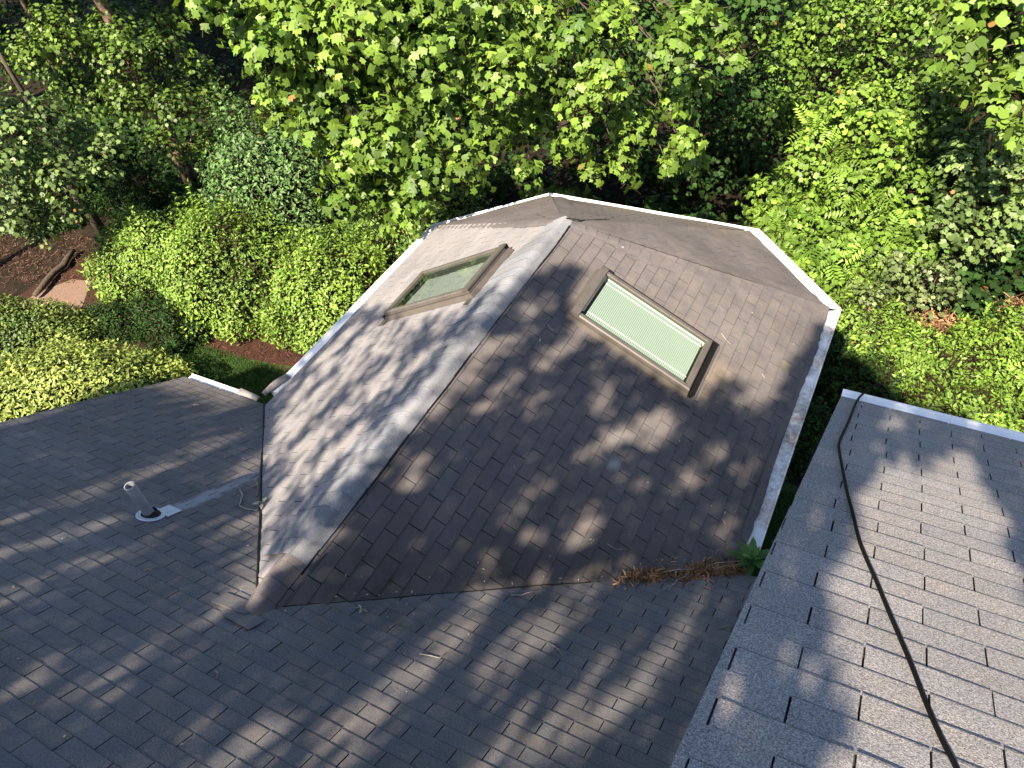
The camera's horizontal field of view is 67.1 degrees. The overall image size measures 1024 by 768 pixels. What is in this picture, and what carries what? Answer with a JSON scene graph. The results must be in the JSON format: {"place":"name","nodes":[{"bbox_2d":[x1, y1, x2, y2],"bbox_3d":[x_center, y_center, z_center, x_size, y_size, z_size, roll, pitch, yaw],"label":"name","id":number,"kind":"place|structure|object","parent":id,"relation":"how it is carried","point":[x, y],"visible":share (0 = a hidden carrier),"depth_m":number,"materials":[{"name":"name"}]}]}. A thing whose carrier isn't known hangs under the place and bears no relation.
{"place":"outdoors","nodes":[
{"label":"outdoors","id":0,"kind":"place"},
{"bbox_2d":[20,279,90,314],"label":"path","id":1,"kind":"structure","parent":0,"point":[74,292],"depth_m":16.45,"materials":[{"name":"beige stone"}]},
{"bbox_2d":[81,339,292,404],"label":"lawn","id":2,"kind":"structure","parent":0,"point":[248,372],"depth_m":14.04,"materials":[{"name":"plant"}]},
{"bbox_2d":[0,0,1023,486],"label":"ground","id":3,"kind":"structure","parent":0,"point":[86,232],"depth_m":18.46,"materials":[{"name":"brown soil"}]},
{"bbox_2d":[0,5,7,32],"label":"tree","id":4,"kind":"object","parent":3,"relation":"on","point":[4,30],"visible":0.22,"depth_m":29.77,"materials":[{"name":"green plant"}]},
{"bbox_2d":[0,238,49,359],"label":"leaf litter","id":5,"kind":"object","parent":3,"relation":"on","point":[15,272],"visible":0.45,"depth_m":17.24,"materials":[{"name":"brown plant"}]},
{"bbox_2d":[0,0,89,89],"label":"tree","id":6,"kind":"object","parent":3,"relation":"on","point":[24,4],"visible":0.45,"depth_m":22.82,"materials":[{"name":"green plant"}]},
{"bbox_2d":[0,228,102,284],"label":"leaf litter","id":7,"kind":"object","parent":3,"relation":"on","point":[8,245],"visible":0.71,"depth_m":17.58,"materials":[{"name":"brown plant"}]},
{"bbox_2d":[0,161,104,239],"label":"shrub","id":8,"kind":"object","parent":3,"relation":"on","point":[64,225],"visible":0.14,"depth_m":18.34,"materials":[{"name":"green plant"}]},
{"bbox_2d":[0,293,109,370],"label":"hedge","id":9,"kind":"object","parent":3,"relation":"on","point":[49,321],"visible":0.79,"depth_m":14.60,"materials":[{"name":"green plant"}]},
{"bbox_2d":[0,52,128,250],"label":"pale tree","id":10,"kind":"object","parent":3,"relation":"on","point":[15,193],"visible":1,"depth_m":14.30,"materials":[{"name":"green plant"}]},
{"bbox_2d":[0,333,199,421],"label":"hedge","id":11,"kind":"object","parent":3,"relation":"on","point":[46,384],"visible":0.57,"depth_m":12.53,"materials":[{"name":"green plant"}]},
{"bbox_2d":[82,0,159,11],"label":"tree","id":12,"kind":"object","parent":3,"relation":"on","point":[153,1],"visible":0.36,"depth_m":29.34,"materials":[{"name":"green plant"}]},
{"bbox_2d":[0,0,250,188],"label":"vine covered tree","id":13,"kind":"object","parent":3,"relation":"on","point":[122,52],"visible":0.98,"depth_m":16.13,"materials":[{"name":"green plant"}]},
{"bbox_2d":[65,0,232,96],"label":"tree","id":14,"kind":"object","parent":3,"relation":"on","point":[163,4],"visible":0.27,"depth_m":20.73,"materials":[{"name":"green plant"}]},
{"bbox_2d":[5,185,403,365],"bbox_3d":[-4.597,-2.421,16.195,10.800,0.001,6.400,16,49,23],"label":"flower bed","id":15,"kind":"object","parent":3,"relation":"on","point":[62,278],"visible":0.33,"depth_m":14.78,"materials":[{"name":"brown soil"}]},
{"bbox_2d":[32,248,75,296],"bbox_3d":[-9.978,-2.442,16.870,0.227,0.153,1.603,3,45,12],"label":"log","id":16,"kind":"object","parent":15,"relation":"on","point":[50,276],"visible":1,"depth_m":16.82,"materials":[{"name":"wood"}]},
{"bbox_2d":[78,293,145,346],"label":"shrub","id":17,"kind":"object","parent":15,"relation":"on","point":[106,314],"visible":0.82,"depth_m":14.92,"materials":[{"name":"green plant"}]},
{"bbox_2d":[96,165,190,224],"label":"shrub","id":18,"kind":"object","parent":15,"relation":"on","point":[153,198],"visible":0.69,"depth_m":17.74,"materials":[{"name":"green plant"}]},
{"bbox_2d":[119,287,178,341],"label":"shrub","id":19,"kind":"object","parent":15,"relation":"on","point":[137,312],"visible":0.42,"depth_m":14.83,"materials":[{"name":"green plant"}]},
{"bbox_2d":[78,192,223,309],"bbox_3d":[-7.330,-2.984,15.969,3.303,2.093,2.895,-11,44,-2],"label":"shrub","id":20,"kind":"object","parent":15,"relation":"on","point":[131,239],"visible":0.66,"depth_m":15.55,"materials":[{"name":"green plant"}]},
{"bbox_2d":[138,291,211,358],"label":"shrub","id":21,"kind":"object","parent":15,"relation":"on","point":[168,341],"visible":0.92,"depth_m":14.45,"materials":[{"name":"green plant"}]},
{"bbox_2d":[132,177,331,345],"bbox_3d":[-5.525,-2.498,14.923,3.700,2.452,3.375,16,49,23],"label":"shrub","id":22,"kind":"object","parent":15,"relation":"on","point":[238,250],"visible":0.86,"depth_m":14.49,"materials":[{"name":"green plant"}]},
{"bbox_2d":[196,318,305,376],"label":"leaf litter","id":23,"kind":"object","parent":15,"relation":"on","point":[274,349],"visible":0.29,"depth_m":14.36,"materials":[{"name":"brown plant"}]},
{"bbox_2d":[190,76,374,269],"bbox_3d":[-4.944,-4.327,15.769,3.389,3.843,3.956,-23,46,-14],"label":"shrub","id":24,"kind":"object","parent":15,"relation":"on","point":[251,171],"visible":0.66,"depth_m":15.03,"materials":[{"name":"green plant"}]},
{"bbox_2d":[254,217,393,356],"bbox_3d":[-3.363,-1.894,14.119,3.465,2.214,2.860,16,49,23],"label":"shrub","id":25,"kind":"object","parent":15,"relation":"on","point":[343,272],"visible":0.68,"depth_m":13.69,"materials":[{"name":"green plant"}]},
{"bbox_2d":[340,145,492,272],"bbox_3d":[-1.947,-3.378,14.812,3.693,3.081,2.799,6,46,15],"label":"shrub","id":26,"kind":"object","parent":15,"relation":"on","point":[445,212],"visible":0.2,"depth_m":14.45,"materials":[{"name":"green plant"}]},
{"bbox_2d":[332,0,344,23],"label":"tree","id":27,"kind":"object","parent":3,"relation":"on","point":[334,7],"visible":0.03,"depth_m":24.34,"materials":[{"name":"green plant"}]},
{"bbox_2d":[172,0,761,246],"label":"plane tree","id":28,"kind":"object","parent":3,"relation":"on","point":[285,44],"visible":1,"depth_m":10.26,"materials":[{"name":"green plant"}]},
{"bbox_2d":[0,193,1023,767],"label":"house","id":29,"kind":"structure","parent":3,"relation":"on","point":[436,377],"depth_m":5.77,"materials":[{"name":"grey"}]},
{"bbox_2d":[239,489,258,510],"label":"twig","id":30,"kind":"object","parent":29,"relation":"on","point":[241,500],"visible":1,"depth_m":6.65,"materials":[{"name":"grey wood"}]},
{"bbox_2d":[253,497,266,508],"bbox_3d":[-2.167,1.019,6.673,0.102,0.097,0.124,16,49,23],"label":"leaf scrap","id":31,"kind":"object","parent":29,"relation":"on","point":[261,502],"visible":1,"depth_m":6.66,"materials":[{"name":"plant"}]},
{"bbox_2d":[355,604,367,612],"bbox_3d":[-1.073,1.607,5.480,0.098,0.046,0.061,16,49,23],"label":"leaf scrap","id":32,"kind":"object","parent":29,"relation":"on","point":[360,610],"visible":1,"depth_m":5.49,"materials":[{"name":"plant"}]},
{"bbox_2d":[13,226,793,761],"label":"leaf bits","id":33,"kind":"object","parent":29,"relation":"on","point":[423,576],"visible":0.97,"depth_m":6.05,"materials":[{"name":"brown plant"}]},
{"bbox_2d":[662,573,688,590],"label":"twig","id":34,"kind":"object","parent":29,"relation":"on","point":[675,581],"visible":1,"depth_m":6.42,"materials":[{"name":"brown wood"}]},
{"bbox_2d":[607,541,772,593],"bbox_3d":[1.593,1.598,6.590,1.777,0.740,0.414,-18,45,-9],"label":"leaf debris","id":35,"kind":"object","parent":29,"relation":"on","point":[702,570],"visible":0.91,"depth_m":6.57,"materials":[{"name":"brown plant"}]},
{"bbox_2d":[663,560,741,572],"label":"twig","id":36,"kind":"object","parent":35,"relation":"on","point":[695,569],"visible":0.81,"depth_m":6.61,"materials":[{"name":"brown wood"}]},
{"bbox_2d":[726,537,769,576],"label":"weed","id":37,"kind":"object","parent":35,"relation":"on","point":[750,554],"visible":0.94,"depth_m":6.75,"materials":[{"name":"green plant"}]},
{"bbox_2d":[837,383,958,767],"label":"cable","id":38,"kind":"object","parent":29,"relation":"on","point":[947,750],"visible":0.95,"depth_m":2.39,"materials":[{"name":"black rubber"}]},
{"bbox_2d":[0,0,1023,327],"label":"undergrowth","id":39,"kind":"object","parent":3,"relation":"on","point":[984,278],"visible":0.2,"depth_m":18.35,"materials":[{"name":"green plant"}]},
{"bbox_2d":[518,180,601,201],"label":"leafy shrub","id":40,"kind":"object","parent":3,"relation":"on","point":[554,188],"visible":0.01,"depth_m":15.04,"materials":[{"name":"green plant"}]},
{"bbox_2d":[366,0,798,199],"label":"understory tree","id":41,"kind":"object","parent":3,"relation":"on","point":[596,128],"visible":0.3,"depth_m":12.95,"materials":[{"name":"green plant"}]},
{"bbox_2d":[453,36,794,206],"bbox_3d":[1.940,-5.362,15.964,7.344,3.327,2.748,-2,45,7],"label":"shaded shrub","id":42,"kind":"object","parent":3,"relation":"on","point":[746,162],"visible":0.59,"depth_m":15.65,"materials":[{"name":"green plant"}]},
{"bbox_2d":[625,190,730,223],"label":"leafy shrub","id":43,"kind":"object","parent":3,"relation":"on","point":[658,203],"visible":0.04,"depth_m":14.20,"materials":[{"name":"green plant"}]},
{"bbox_2d":[711,0,778,39],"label":"tree","id":44,"kind":"object","parent":3,"relation":"on","point":[772,26],"visible":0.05,"depth_m":21.50,"materials":[{"name":"green plant"}]},
{"bbox_2d":[735,198,836,300],"bbox_3d":[4.473,-2.346,13.716,2.754,1.836,1.962,16,49,23],"label":"leafy shrub","id":45,"kind":"object","parent":3,"relation":"on","point":[789,245],"visible":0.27,"depth_m":13.30,"materials":[{"name":"green plant"}]},
{"bbox_2d":[784,389,834,481],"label":"shrub","id":46,"kind":"object","parent":3,"relation":"on","point":[818,417],"visible":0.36,"depth_m":10.98,"materials":[{"name":"green plant"}]},
{"bbox_2d":[705,0,964,141],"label":"slender tree","id":47,"kind":"object","parent":3,"relation":"on","point":[883,11],"visible":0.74,"depth_m":16.50,"materials":[{"name":"green plant"}]},
{"bbox_2d":[752,102,918,285],"bbox_3d":[5.792,-3.005,13.390,2.723,2.822,3.228,-28,47,-19],"label":"fern like vine","id":48,"kind":"object","parent":3,"relation":"on","point":[835,213],"visible":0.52,"depth_m":13.16,"materials":[{"name":"green plant"}]},
{"bbox_2d":[814,319,874,396],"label":"shrub","id":49,"kind":"object","parent":3,"relation":"on","point":[833,357],"visible":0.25,"depth_m":11.83,"materials":[{"name":"green plant"}]},
{"bbox_2d":[733,84,956,287],"bbox_3d":[5.776,-3.406,13.421,3.863,3.265,3.052,16,49,23],"label":"vine mound","id":50,"kind":"object","parent":3,"relation":"on","point":[824,241],"visible":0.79,"depth_m":13.18,"materials":[{"name":"green plant"}]},
{"bbox_2d":[812,344,920,414],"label":"shrub","id":51,"kind":"object","parent":3,"relation":"on","point":[863,376],"visible":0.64,"depth_m":11.52,"materials":[{"name":"green plant"}]},
{"bbox_2d":[826,245,921,310],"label":"shrub","id":52,"kind":"object","parent":3,"relation":"on","point":[866,271],"visible":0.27,"depth_m":13.05,"materials":[{"name":"green plant"}]},
{"bbox_2d":[830,275,918,363],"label":"shrub","id":53,"kind":"object","parent":3,"relation":"on","point":[866,328],"visible":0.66,"depth_m":12.20,"materials":[{"name":"green plant"}]},
{"bbox_2d":[846,244,974,322],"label":"leafy shrub","id":54,"kind":"object","parent":3,"relation":"on","point":[927,297],"visible":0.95,"depth_m":12.20,"materials":[{"name":"green plant"}]},
{"bbox_2d":[868,304,979,394],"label":"shrub","id":55,"kind":"object","parent":3,"relation":"on","point":[922,351],"visible":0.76,"depth_m":11.65,"materials":[{"name":"green plant"}]},
{"bbox_2d":[895,302,985,335],"bbox_3d":[6.885,-0.932,12.681,1.936,0.640,1.110,16,49,23],"label":"dry brush","id":56,"kind":"object","parent":3,"relation":"on","point":[941,321],"visible":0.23,"depth_m":12.63,"materials":[{"name":"brown plant"}]},
{"bbox_2d":[887,0,1023,216],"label":"leafy tree","id":57,"kind":"object","parent":3,"relation":"on","point":[940,96],"visible":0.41,"depth_m":13.05,"materials":[{"name":"green plant"}]},
{"bbox_2d":[892,365,1023,430],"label":"shrub","id":58,"kind":"object","parent":3,"relation":"on","point":[953,398],"visible":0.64,"depth_m":11.00,"materials":[{"name":"green plant"}]},
{"bbox_2d":[914,122,1023,274],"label":"leafy shrub","id":59,"kind":"object","parent":3,"relation":"on","point":[973,195],"visible":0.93,"depth_m":12.10,"materials":[{"name":"green plant"}]},
{"bbox_2d":[920,0,1023,159],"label":"broadleaf tree","id":60,"kind":"object","parent":3,"relation":"on","point":[985,41],"visible":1,"depth_m":9.78,"materials":[{"name":"green plant"}]},
{"bbox_2d":[930,301,1023,402],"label":"shrub","id":61,"kind":"object","parent":3,"relation":"on","point":[1004,346],"visible":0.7,"depth_m":11.52,"materials":[{"name":"green plant"}]},
{"bbox_2d":[973,375,1023,432],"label":"shrub","id":62,"kind":"object","parent":3,"relation":"on","point":[1017,424],"visible":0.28,"depth_m":10.71,"materials":[{"name":"green plant"}]},
{"bbox_2d":[974,293,1023,337],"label":"shrub","id":63,"kind":"object","parent":3,"relation":"on","point":[1014,314],"visible":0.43,"depth_m":12.21,"materials":[{"name":"green plant"}]},
{"bbox_2d":[981,292,1023,322],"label":"dry brush","id":64,"kind":"object","parent":3,"relation":"on","point":[1021,302],"visible":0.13,"depth_m":12.60,"materials":[{"name":"brown plant"}]},
{"bbox_2d":[751,481,798,576],"bbox_3d":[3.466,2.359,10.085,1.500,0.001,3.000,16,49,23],"label":"lawn","id":65,"kind":"structure","parent":0,"point":[788,487],"depth_m":10.67,"materials":[{"name":"plant"}]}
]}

